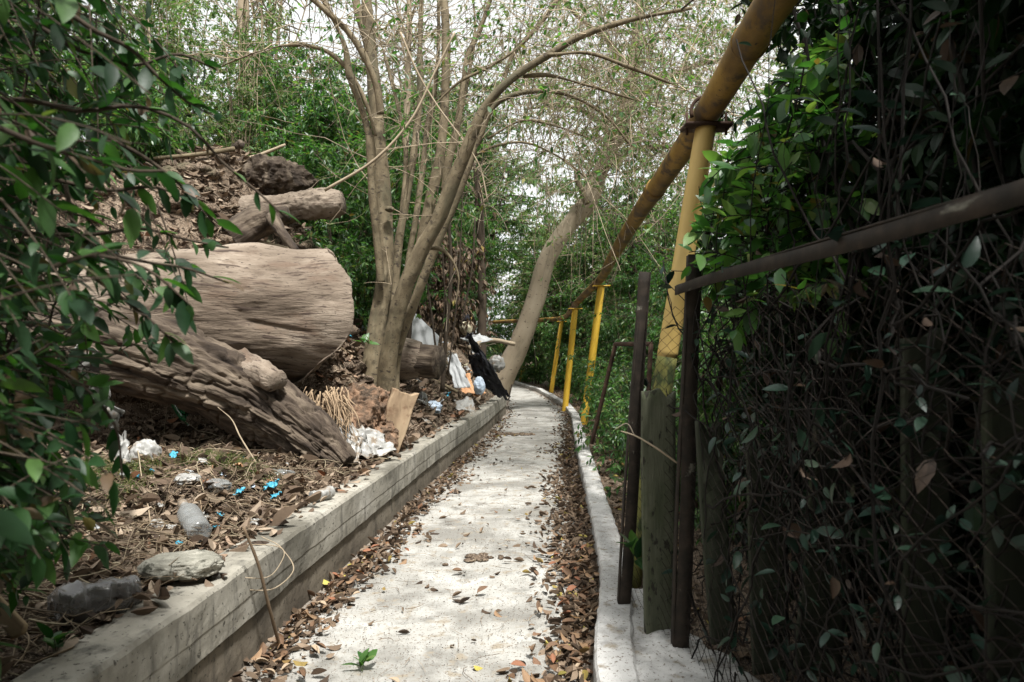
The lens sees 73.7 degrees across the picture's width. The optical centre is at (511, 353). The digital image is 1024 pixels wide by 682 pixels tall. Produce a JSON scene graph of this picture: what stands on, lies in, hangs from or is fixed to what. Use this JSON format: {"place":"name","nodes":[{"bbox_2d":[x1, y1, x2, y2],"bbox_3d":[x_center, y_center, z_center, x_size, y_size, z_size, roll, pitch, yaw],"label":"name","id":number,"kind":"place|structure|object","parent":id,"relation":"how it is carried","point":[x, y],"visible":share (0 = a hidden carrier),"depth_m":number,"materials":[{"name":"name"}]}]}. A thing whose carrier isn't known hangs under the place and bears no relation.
{"place":"outdoors","nodes":[
{"label":"outdoors","id":0,"kind":"place"},
{"bbox_2d":[228,384,599,681],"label":"path","id":1,"kind":"structure","parent":0,"point":[527,401],"depth_m":4.33,"materials":[{"name":"concrete"}]},
{"bbox_2d":[242,526,281,649],"bbox_3d":[-1.182,1.143,3.283,0.048,0.707,0.348,0,0,9],"label":"stick","id":2,"kind":"object","parent":1,"relation":"on","point":[264,588],"visible":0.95,"depth_m":3.23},
{"bbox_2d":[230,389,598,681],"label":"leaf litter","id":3,"kind":"object","parent":1,"relation":"on","point":[574,509],"visible":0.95,"depth_m":4.74,"materials":[{"name":"plant"}]},
{"bbox_2d":[33,0,895,352],"label":"sky","id":4,"kind":"structure","parent":0,"point":[315,36],"materials":[{"name":"white"}]},
{"bbox_2d":[0,152,978,681],"bbox_3d":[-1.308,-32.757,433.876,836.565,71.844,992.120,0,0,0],"label":"ground","id":5,"kind":"structure","parent":0,"point":[158,410],"depth_m":6.20,"materials":[{"name":"soil"}]},
{"bbox_2d":[0,595,27,638],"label":"plank","id":6,"kind":"object","parent":5,"relation":"on","point":[16,624],"visible":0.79,"depth_m":2.21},
{"bbox_2d":[0,51,120,166],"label":"shrub","id":7,"kind":"object","parent":5,"relation":"on","point":[15,93],"visible":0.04,"depth_m":7.39,"materials":[{"name":"green plant"}]},
{"bbox_2d":[12,65,198,171],"bbox_3d":[-5.240,-2.657,8.813,2.170,1.761,1.853,0,0,32],"label":"shrub","id":8,"kind":"object","parent":5,"relation":"on","point":[111,129],"visible":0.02,"depth_m":8.70,"materials":[{"name":"green plant"}]},
{"bbox_2d":[33,47,224,172],"bbox_3d":[-4.362,-2.734,7.971,1.588,1.510,1.860,0,0,10],"label":"shrub","id":9,"kind":"object","parent":5,"relation":"on","point":[154,150],"visible":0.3,"depth_m":7.76,"materials":[{"name":"green plant"}]},
{"bbox_2d":[129,439,161,463],"bbox_3d":[-2.471,0.691,4.597,0.219,0.240,0.183,0,0,0],"label":"plastic bag","id":10,"kind":"object","parent":5,"relation":"on","point":[147,446],"visible":0.48,"depth_m":4.55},
{"bbox_2d":[54,0,242,159],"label":"thicket","id":11,"kind":"object","parent":5,"relation":"on","point":[166,5],"visible":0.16,"depth_m":9.70,"materials":[{"name":"green plant"}]},
{"bbox_2d":[44,1,256,160],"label":"shrub","id":12,"kind":"object","parent":5,"relation":"on","point":[195,67],"visible":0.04,"depth_m":11.49,"materials":[{"name":"green plant"}]},
{"bbox_2d":[0,0,301,677],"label":"foreground shrub","id":13,"kind":"object","parent":5,"relation":"on","point":[37,517],"visible":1,"depth_m":1.54,"materials":[{"name":"green plant"}]},
{"bbox_2d":[69,344,124,430],"bbox_3d":[-1.798,0.153,2.954,0.216,0.422,0.093,0,0,-28],"label":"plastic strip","id":14,"kind":"object","parent":13,"relation":"hanging from","point":[116,413],"visible":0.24,"depth_m":2.97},
{"bbox_2d":[0,447,308,513],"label":"leaf litter","id":15,"kind":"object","parent":5,"relation":"on","point":[242,461],"depth_m":4.38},
{"bbox_2d":[0,242,359,466],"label":"fallen tree","id":16,"kind":"object","parent":5,"relation":"on","point":[271,338],"visible":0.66,"depth_m":5.87,"materials":[{"name":"wood"}]},
{"bbox_2d":[221,203,298,248],"bbox_3d":[-2.590,-1.313,7.207,0.995,0.605,0.495,0,0,12],"label":"tree root","id":17,"kind":"object","parent":16,"relation":"on","point":[252,223],"visible":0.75,"depth_m":7.12,"materials":[{"name":"brown plant"}]},
{"bbox_2d":[94,0,279,145],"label":"thicket","id":18,"kind":"object","parent":5,"relation":"on","point":[163,20],"visible":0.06,"depth_m":12.59,"materials":[{"name":"green plant"}]},
{"bbox_2d":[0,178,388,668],"bbox_3d":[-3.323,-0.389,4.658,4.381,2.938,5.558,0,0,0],"label":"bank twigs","id":19,"kind":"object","parent":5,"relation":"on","point":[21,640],"visible":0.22,"depth_m":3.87,"materials":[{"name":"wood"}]},
{"bbox_2d":[177,499,211,542],"bbox_3d":[-1.759,0.914,3.741,0.124,0.173,0.414,0,0,-38],"label":"plastic bottle","id":20,"kind":"object","parent":5,"relation":"on","point":[189,515],"visible":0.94,"depth_m":3.69,"materials":[{"name":"grey"}]},
{"bbox_2d":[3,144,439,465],"bbox_3d":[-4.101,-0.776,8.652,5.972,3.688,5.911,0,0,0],"label":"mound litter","id":21,"kind":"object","parent":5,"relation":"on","point":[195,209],"visible":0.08,"depth_m":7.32,"materials":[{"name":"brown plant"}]},
{"bbox_2d":[85,146,373,427],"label":"clods","id":22,"kind":"object","parent":5,"relation":"on","point":[213,174],"visible":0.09,"depth_m":7.54,"materials":[{"name":"soil"}]},
{"bbox_2d":[183,0,302,156],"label":"thicket","id":23,"kind":"object","parent":5,"relation":"on","point":[232,128],"visible":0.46,"depth_m":11.12,"materials":[{"name":"green plant"}]},
{"bbox_2d":[0,143,495,676],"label":"bank litter","id":24,"kind":"object","parent":5,"relation":"on","point":[278,515],"visible":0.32,"depth_m":4.27,"materials":[{"name":"brown plant"}]},
{"bbox_2d":[0,238,391,675],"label":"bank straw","id":25,"kind":"object","parent":24,"relation":"on","point":[42,650],"visible":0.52,"depth_m":3.71,"materials":[{"name":"plant"}]},
{"bbox_2d":[384,387,418,452],"bbox_3d":[-1.199,0.690,6.960,0.488,0.689,0.193,0,0,-27],"label":"sawn offcut","id":26,"kind":"object","parent":24,"relation":"on","point":[399,408],"visible":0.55,"depth_m":6.90,"materials":[{"name":"brown wood"}]},
{"bbox_2d":[184,0,320,154],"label":"slim tree","id":27,"kind":"object","parent":5,"relation":"on","point":[239,3],"visible":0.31,"depth_m":12.91,"materials":[{"name":"green plant"}]},
{"bbox_2d":[10,395,506,681],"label":"retaining wall","id":28,"kind":"structure","parent":5,"relation":"on","point":[220,630],"depth_m":3.34,"materials":[{"name":"concrete"}]},
{"bbox_2d":[36,622,76,651],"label":"seedling","id":29,"kind":"object","parent":28,"relation":"on","point":[47,632],"visible":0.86,"depth_m":2.31,"materials":[{"name":"green plant"}]},
{"bbox_2d":[47,575,141,627],"bbox_3d":[-1.587,0.936,2.608,0.169,0.178,0.294,0,0,41],"label":"stone","id":30,"kind":"object","parent":28,"relation":"on","point":[76,597],"visible":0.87,"depth_m":2.55,"materials":[{"name":"grey"}]},
{"bbox_2d":[137,549,223,580],"bbox_3d":[-1.459,0.936,3.020,0.354,0.079,0.246,0,0,0],"label":"stone","id":31,"kind":"object","parent":28,"relation":"on","point":[194,563],"visible":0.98,"depth_m":2.96,"materials":[{"name":"stone"}]},
{"bbox_2d":[194,53,347,154],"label":"shrub","id":32,"kind":"object","parent":5,"relation":"on","point":[269,73],"visible":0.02,"depth_m":12.82,"materials":[{"name":"green plant"}]},
{"bbox_2d":[183,0,364,139],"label":"tree","id":33,"kind":"object","parent":5,"relation":"on","point":[279,4],"visible":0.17,"depth_m":17.54,"materials":[{"name":"green plant"}]},
{"bbox_2d":[238,153,318,194],"bbox_3d":[-2.920,-2.087,8.415,1.068,0.621,0.715,0,0,0],"label":"root wad","id":34,"kind":"object","parent":5,"relation":"on","point":[274,175],"visible":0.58,"depth_m":8.13,"materials":[{"name":"brown plant"}]},
{"bbox_2d":[227,107,351,232],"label":"shrub","id":35,"kind":"object","parent":5,"relation":"on","point":[307,149],"visible":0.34,"depth_m":9.54,"materials":[{"name":"green plant"}]},
{"bbox_2d":[238,187,346,224],"bbox_3d":[-2.699,-1.640,7.840,1.695,0.492,0.484,0,0,17],"label":"log","id":36,"kind":"object","parent":5,"relation":"on","point":[313,203],"visible":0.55,"depth_m":7.64,"materials":[{"name":"brown wood"}]},
{"bbox_2d":[213,20,401,238],"bbox_3d":[-3.536,-3.901,12.334,3.464,4.092,3.398,0,0,-40],"label":"shrub","id":37,"kind":"object","parent":5,"relation":"on","point":[325,106],"visible":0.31,"depth_m":11.99,"materials":[{"name":"green plant"}]},
{"bbox_2d":[158,143,491,434],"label":"slope twigs","id":38,"kind":"object","parent":5,"relation":"on","point":[292,236],"visible":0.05,"depth_m":8.22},
{"bbox_2d":[292,228,421,330],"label":"shrub","id":39,"kind":"object","parent":5,"relation":"on","point":[364,261],"visible":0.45,"depth_m":8.33,"materials":[{"name":"green plant"}]},
{"bbox_2d":[316,382,403,452],"bbox_3d":[-1.621,0.803,6.995,1.064,1.026,1.126,0,0,0],"label":"rotten wood heap","id":40,"kind":"object","parent":5,"relation":"on","point":[369,401],"visible":0.39,"depth_m":6.73,"materials":[{"name":"wood"}]},
{"bbox_2d":[300,173,427,301],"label":"shrub","id":41,"kind":"object","parent":5,"relation":"on","point":[335,230],"visible":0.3,"depth_m":9.40,"materials":[{"name":"green plant"}]},
{"bbox_2d":[335,418,395,463],"bbox_3d":[-1.320,0.775,6.221,0.558,0.403,0.555,0,0,-30],"label":"torn bag","id":42,"kind":"object","parent":5,"relation":"on","point":[370,441],"visible":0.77,"depth_m":6.30,"materials":[{"name":"white plastic"}]},
{"bbox_2d":[291,0,478,241],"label":"slim tree","id":43,"kind":"object","parent":5,"relation":"on","point":[408,66],"visible":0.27,"depth_m":11.96,"materials":[{"name":"green plant"}]},
{"bbox_2d":[304,79,471,309],"bbox_3d":[-2.179,-2.150,10.877,3.040,3.661,3.099,0,0,-12],"label":"shrub","id":44,"kind":"object","parent":5,"relation":"on","point":[352,180],"visible":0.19,"depth_m":10.39,"materials":[{"name":"green plant"}]},
{"bbox_2d":[322,143,487,311],"bbox_3d":[-2.065,-2.346,13.047,3.287,3.381,3.406,0,0,20],"label":"shrub","id":45,"kind":"object","parent":5,"relation":"on","point":[466,220],"visible":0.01,"depth_m":13.00,"materials":[{"name":"green plant"}]},
{"bbox_2d":[307,0,512,235],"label":"tree","id":46,"kind":"object","parent":5,"relation":"on","point":[400,62],"visible":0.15,"depth_m":23.73,"materials":[{"name":"green plant"}]},
{"bbox_2d":[337,74,491,266],"bbox_3d":[-2.594,-3.983,15.384,4.376,5.168,4.292,0,0,1],"label":"shrub","id":47,"kind":"object","parent":5,"relation":"on","point":[428,147],"visible":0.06,"depth_m":15.33,"materials":[{"name":"green plant"}]},
{"bbox_2d":[400,338,445,379],"bbox_3d":[-1.562,0.066,9.066,1.285,0.576,0.567,0,0,18],"label":"split log","id":48,"kind":"object","parent":5,"relation":"on","point":[419,359],"visible":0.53,"depth_m":8.79,"materials":[{"name":"brown wood"}]},
{"bbox_2d":[411,314,438,344],"bbox_3d":[-1.387,-0.319,10.501,0.515,0.894,0.232,0,0,0],"label":"white board","id":49,"kind":"object","parent":5,"relation":"on","point":[422,331],"visible":0.36,"depth_m":10.52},
{"bbox_2d":[368,309,483,412],"bbox_3d":[-1.823,-0.448,12.280,2.473,2.846,4.691,0,0,0],"label":"rubbish heap","id":50,"kind":"object","parent":5,"relation":"on","point":[449,407],"visible":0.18,"depth_m":10.89,"materials":[{"name":"plastic"}]},
{"bbox_2d":[447,354,470,387],"bbox_3d":[-0.909,0.278,11.335,0.232,0.576,0.518,0,0,-38],"label":"card sheet","id":51,"kind":"object","parent":50,"relation":"on","point":[458,374],"visible":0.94,"depth_m":11.33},
{"bbox_2d":[364,59,526,237],"bbox_3d":[-2.322,-5.022,21.393,6.042,7.590,4.457,0,0,17],"label":"tree","id":52,"kind":"object","parent":5,"relation":"on","point":[470,194],"visible":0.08,"depth_m":21.04,"materials":[{"name":"green plant"}]},
{"bbox_2d":[394,211,498,352],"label":"shrub","id":53,"kind":"object","parent":5,"relation":"on","point":[438,303],"visible":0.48,"depth_m":11.71,"materials":[{"name":"green plant"}]},
{"bbox_2d":[440,224,452,391],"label":"sapling","id":54,"kind":"object","parent":5,"relation":"on","point":[445,344],"visible":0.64,"depth_m":10.18,"materials":[{"name":"brown plant"}]},
{"bbox_2d":[422,208,494,321],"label":"shrub","id":55,"kind":"object","parent":5,"relation":"on","point":[471,295],"visible":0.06,"depth_m":16.92,"materials":[{"name":"green plant"}]},
{"bbox_2d":[147,0,781,390],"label":"multi stemmed tree","id":56,"kind":"object","parent":5,"relation":"on","point":[393,290],"visible":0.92,"depth_m":7.69,"materials":[{"name":"brown plant"}]},
{"bbox_2d":[324,32,454,191],"bbox_3d":[-1.290,-2.552,7.199,1.391,1.685,0.032,0,0,0],"label":"bare branch","id":57,"kind":"object","parent":56,"relation":"attached to","point":[378,155],"visible":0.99,"depth_m":7.19,"materials":[{"name":"brown plant"}]},
{"bbox_2d":[501,0,723,291],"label":"hanging vines","id":58,"kind":"object","parent":56,"relation":"hanging from","point":[613,40],"visible":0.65,"depth_m":8.29,"materials":[{"name":"brown plant"}]},
{"bbox_2d":[448,276,500,358],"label":"shrub","id":59,"kind":"object","parent":5,"relation":"on","point":[493,292],"visible":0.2,"depth_m":17.67,"materials":[{"name":"green plant"}]},
{"bbox_2d":[435,112,527,325],"bbox_3d":[-2.423,-5.722,33.004,6.923,11.350,8.415,0,0,-16],"label":"tree","id":60,"kind":"object","parent":5,"relation":"on","point":[501,258],"visible":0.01,"depth_m":33.03,"materials":[{"name":"green plant"}]},
{"bbox_2d":[452,202,520,327],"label":"shrub","id":61,"kind":"object","parent":5,"relation":"on","point":[491,258],"visible":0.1,"depth_m":18.98,"materials":[{"name":"green plant"}]},
{"bbox_2d":[465,332,510,400],"bbox_3d":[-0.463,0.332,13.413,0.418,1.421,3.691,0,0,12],"label":"black garment","id":62,"kind":"object","parent":5,"relation":"on","point":[481,365],"visible":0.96,"depth_m":12.65,"materials":[{"name":"fabric"}]},
{"bbox_2d":[421,89,559,333],"bbox_3d":[-1.679,-5.085,27.067,5.646,9.614,7.654,0,0,-24],"label":"tree","id":63,"kind":"object","parent":5,"relation":"on","point":[513,222],"visible":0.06,"depth_m":26.19,"materials":[{"name":"green plant"}]},
{"bbox_2d":[454,121,526,354],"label":"slim tree","id":64,"kind":"object","parent":5,"relation":"on","point":[482,297],"visible":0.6,"depth_m":16.91,"materials":[{"name":"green plant"}]},
{"bbox_2d":[473,295,514,360],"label":"shrub","id":65,"kind":"object","parent":5,"relation":"on","point":[498,332],"visible":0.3,"depth_m":40.59,"materials":[{"name":"green plant"}]},
{"bbox_2d":[504,324,561,383],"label":"shrub","id":66,"kind":"object","parent":5,"relation":"on","point":[527,369],"visible":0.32,"depth_m":32.41,"materials":[{"name":"green plant"}]},
{"bbox_2d":[487,206,587,330],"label":"tree","id":67,"kind":"object","parent":5,"relation":"on","point":[508,301],"visible":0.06,"depth_m":38.66,"materials":[{"name":"green plant"}]},
{"bbox_2d":[486,153,607,386],"bbox_3d":[1.898,-4.306,32.981,7.384,12.106,8.976,0,0,-18],"label":"tree","id":68,"kind":"object","parent":5,"relation":"on","point":[530,236],"visible":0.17,"depth_m":32.16,"materials":[{"name":"green plant"}]},
{"bbox_2d":[507,210,614,388],"bbox_3d":[3.009,-2.383,29.724,6.171,8.323,5.076,0,0,-17],"label":"tree","id":69,"kind":"object","parent":5,"relation":"on","point":[545,315],"visible":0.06,"depth_m":29.53,"materials":[{"name":"green plant"}]},
{"bbox_2d":[311,0,816,378],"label":"dry creeper","id":70,"kind":"object","parent":5,"relation":"on","point":[643,62],"visible":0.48,"depth_m":9.36,"materials":[{"name":"brown plant"}]},
{"bbox_2d":[529,282,604,387],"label":"shrub","id":71,"kind":"object","parent":5,"relation":"on","point":[552,333],"visible":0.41,"depth_m":26.57,"materials":[{"name":"green plant"}]},
{"bbox_2d":[508,179,645,353],"bbox_3d":[2.791,-2.615,27.941,5.051,8.602,6.848,0,0,-23],"label":"tree","id":72,"kind":"object","parent":5,"relation":"on","point":[550,294],"visible":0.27,"depth_m":27.73,"materials":[{"name":"green plant"}]},
{"bbox_2d":[570,358,628,420],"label":"shrub","id":73,"kind":"object","parent":5,"relation":"on","point":[601,373],"visible":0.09,"depth_m":13.32,"materials":[{"name":"green plant"}]},
{"bbox_2d":[335,0,877,377],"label":"creeper leaves","id":74,"kind":"object","parent":5,"relation":"on","point":[592,92],"visible":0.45,"depth_m":9.34,"materials":[{"name":"green plant"}]},
{"bbox_2d":[573,291,666,375],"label":"shrub","id":75,"kind":"object","parent":5,"relation":"on","point":[630,317],"visible":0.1,"depth_m":14.35,"materials":[{"name":"green plant"}]},
{"bbox_2d":[575,366,677,454],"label":"shrub","id":76,"kind":"object","parent":5,"relation":"on","point":[619,391],"visible":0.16,"depth_m":9.51,"materials":[{"name":"green plant"}]},
{"bbox_2d":[561,207,697,358],"bbox_3d":[4.380,-1.897,23.879,4.615,7.567,5.610,0,0,-44],"label":"tree","id":77,"kind":"object","parent":5,"relation":"on","point":[597,260],"visible":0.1,"depth_m":23.91,"materials":[{"name":"green plant"}]},
{"bbox_2d":[580,359,679,446],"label":"shrub","id":78,"kind":"object","parent":5,"relation":"on","point":[616,376],"visible":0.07,"depth_m":11.07,"materials":[{"name":"green plant"}]},
{"bbox_2d":[514,381,760,681],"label":"kerb","id":79,"kind":"structure","parent":5,"relation":"on","point":[627,648],"depth_m":3.32,"materials":[{"name":"concrete"}]},
{"bbox_2d":[562,301,582,410],"bbox_3d":[1.567,0.127,17.903,0.549,3.019,0.202,0,0,0],"label":"pipe post","id":80,"kind":"object","parent":79,"relation":"on","point":[571,344],"visible":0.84,"depth_m":17.83,"materials":[{"name":"metal"}]},
{"bbox_2d":[581,279,609,424],"bbox_3d":[1.681,0.013,13.903,0.624,3.187,0.190,0,0,0],"label":"pipe post","id":81,"kind":"object","parent":79,"relation":"on","point":[596,322],"visible":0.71,"depth_m":13.84,"materials":[{"name":"metal"}]},
{"bbox_2d":[590,342,654,453],"bbox_3d":[1.005,0.385,6.067,0.213,0.991,1.024,0,0,-22],"label":"wire screen","id":82,"kind":"object","parent":79,"relation":"on","point":[606,381],"visible":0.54,"depth_m":6.29,"materials":[{"name":"metal"}]},
{"bbox_2d":[641,388,676,634],"bbox_3d":[0.740,0.799,3.420,0.189,1.252,0.039,0,0,-14],"label":"board","id":83,"kind":"object","parent":79,"relation":"on","point":[655,421],"visible":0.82,"depth_m":3.40,"materials":[{"name":"wood"}]},
{"bbox_2d":[632,95,733,588],"bbox_3d":[1.019,-0.014,4.302,0.708,3.233,0.162,0,0,0],"label":"pipe post","id":84,"kind":"object","parent":79,"relation":"on","point":[704,132],"visible":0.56,"depth_m":4.25,"materials":[{"name":"paint"}]},
{"bbox_2d":[490,0,798,323],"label":"overhead pipe","id":85,"kind":"object","parent":84,"relation":"attached to","point":[730,74],"visible":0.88,"depth_m":3.93,"materials":[{"name":"metal"}]},
{"bbox_2d":[745,440,790,674],"bbox_3d":[1.067,0.836,2.848,0.193,0.947,0.110,0,0,-14],"label":"board","id":86,"kind":"object","parent":79,"relation":"on","point":[762,618],"visible":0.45,"depth_m":2.83,"materials":[{"name":"wood"}]},
{"bbox_2d":[617,179,1023,681],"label":"wire fence","id":87,"kind":"object","parent":79,"relation":"on","point":[1001,198],"visible":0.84,"depth_m":2.51,"materials":[{"name":"metal"}]},
{"bbox_2d":[616,530,642,569],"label":"ivy sprig","id":88,"kind":"object","parent":87,"relation":"attached to","point":[634,543],"visible":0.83,"depth_m":3.58,"materials":[{"name":"green plant"}]},
{"bbox_2d":[695,421,736,644],"bbox_3d":[0.911,0.786,3.051,0.137,0.970,0.133,0,0,-14],"label":"board","id":89,"kind":"object","parent":87,"relation":"attached to","point":[701,489],"visible":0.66,"depth_m":3.04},
{"bbox_2d":[643,0,1023,681],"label":"fence creeper","id":90,"kind":"object","parent":87,"relation":"attached to","point":[807,534],"visible":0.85,"depth_m":1.94,"materials":[{"name":"green plant"}]},
{"bbox_2d":[581,257,702,366],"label":"shrub","id":91,"kind":"object","parent":5,"relation":"on","point":[610,332],"visible":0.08,"depth_m":17.62,"materials":[{"name":"green plant"}]},
{"bbox_2d":[586,383,698,479],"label":"shrub","id":92,"kind":"object","parent":5,"relation":"on","point":[615,414],"visible":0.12,"depth_m":8.08,"materials":[{"name":"green plant"}]},
{"bbox_2d":[571,145,723,338],"bbox_3d":[4.673,-2.486,22.400,6.848,8.602,5.052,0,0,-31],"label":"tree","id":93,"kind":"object","parent":5,"relation":"on","point":[640,243],"visible":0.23,"depth_m":21.99,"materials":[{"name":"green plant"}]},
{"bbox_2d":[574,386,733,505],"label":"shrub","id":94,"kind":"object","parent":5,"relation":"on","point":[621,441],"visible":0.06,"depth_m":6.62,"materials":[{"name":"green plant"}]},
{"bbox_2d":[463,0,857,397],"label":"leaning tree","id":95,"kind":"object","parent":5,"relation":"on","point":[521,338],"visible":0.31,"depth_m":17.07,"materials":[{"name":"brown plant"}]},
{"bbox_2d":[614,254,728,417],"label":"shrub","id":96,"kind":"object","parent":5,"relation":"on","point":[657,339],"visible":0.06,"depth_m":11.37,"materials":[{"name":"green plant"}]},
{"bbox_2d":[632,251,739,424],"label":"shrub","id":97,"kind":"object","parent":5,"relation":"on","point":[640,255],"visible":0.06,"depth_m":9.11,"materials":[{"name":"green plant"}]},
{"bbox_2d":[536,385,899,681],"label":"hedge litter","id":98,"kind":"object","parent":5,"relation":"on","point":[742,626],"visible":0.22,"depth_m":5.48,"materials":[{"name":"brown plant"}]},
{"bbox_2d":[676,416,789,545],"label":"shrub","id":99,"kind":"object","parent":5,"relation":"on","point":[738,503],"visible":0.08,"depth_m":5.43,"materials":[{"name":"green plant"}]},
{"bbox_2d":[645,284,823,488],"bbox_3d":[2.489,0.414,6.952,2.422,2.492,2.510,0,0,-8],"label":"shrub","id":100,"kind":"object","parent":5,"relation":"on","point":[726,388],"visible":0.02,"depth_m":6.79,"materials":[{"name":"green plant"}]},
{"bbox_2d":[678,0,902,650],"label":"laurel bush","id":101,"kind":"object","parent":5,"relation":"on","point":[734,177],"visible":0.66,"depth_m":2.73,"materials":[{"name":"green plant"}]},
{"bbox_2d":[792,419,858,676],"bbox_3d":[1.220,0.748,2.647,0.344,0.980,0.092,0,0,-14],"label":"board","id":102,"kind":"object","parent":5,"relation":"on","point":[822,610],"visible":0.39,"depth_m":2.62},
{"bbox_2d":[688,0,998,624],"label":"hedge bush","id":103,"kind":"object","parent":5,"relation":"on","point":[800,359],"visible":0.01,"depth_m":4.61,"materials":[{"name":"green plant"}]},
{"bbox_2d":[729,0,1023,623],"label":"hedge bush","id":104,"kind":"object","parent":5,"relation":"on","point":[819,25],"visible":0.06,"depth_m":3.33,"materials":[{"name":"green plant"}]},
{"bbox_2d":[771,0,1023,681],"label":"hedge bush","id":105,"kind":"object","parent":5,"relation":"on","point":[1008,83],"visible":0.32,"depth_m":2.42,"materials":[{"name":"green plant"}]},
{"bbox_2d":[899,328,952,681],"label":"fence post","id":106,"kind":"object","parent":5,"relation":"on","point":[938,507],"visible":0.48,"depth_m":2.04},
{"bbox_2d":[877,0,1023,681],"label":"hedge bush","id":107,"kind":"object","parent":5,"relation":"on","point":[990,12],"visible":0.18,"depth_m":2.13,"materials":[{"name":"green plant"}]},
{"bbox_2d":[980,373,1023,681],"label":"board","id":108,"kind":"object","parent":5,"relation":"on","point":[998,426],"visible":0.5,"depth_m":1.73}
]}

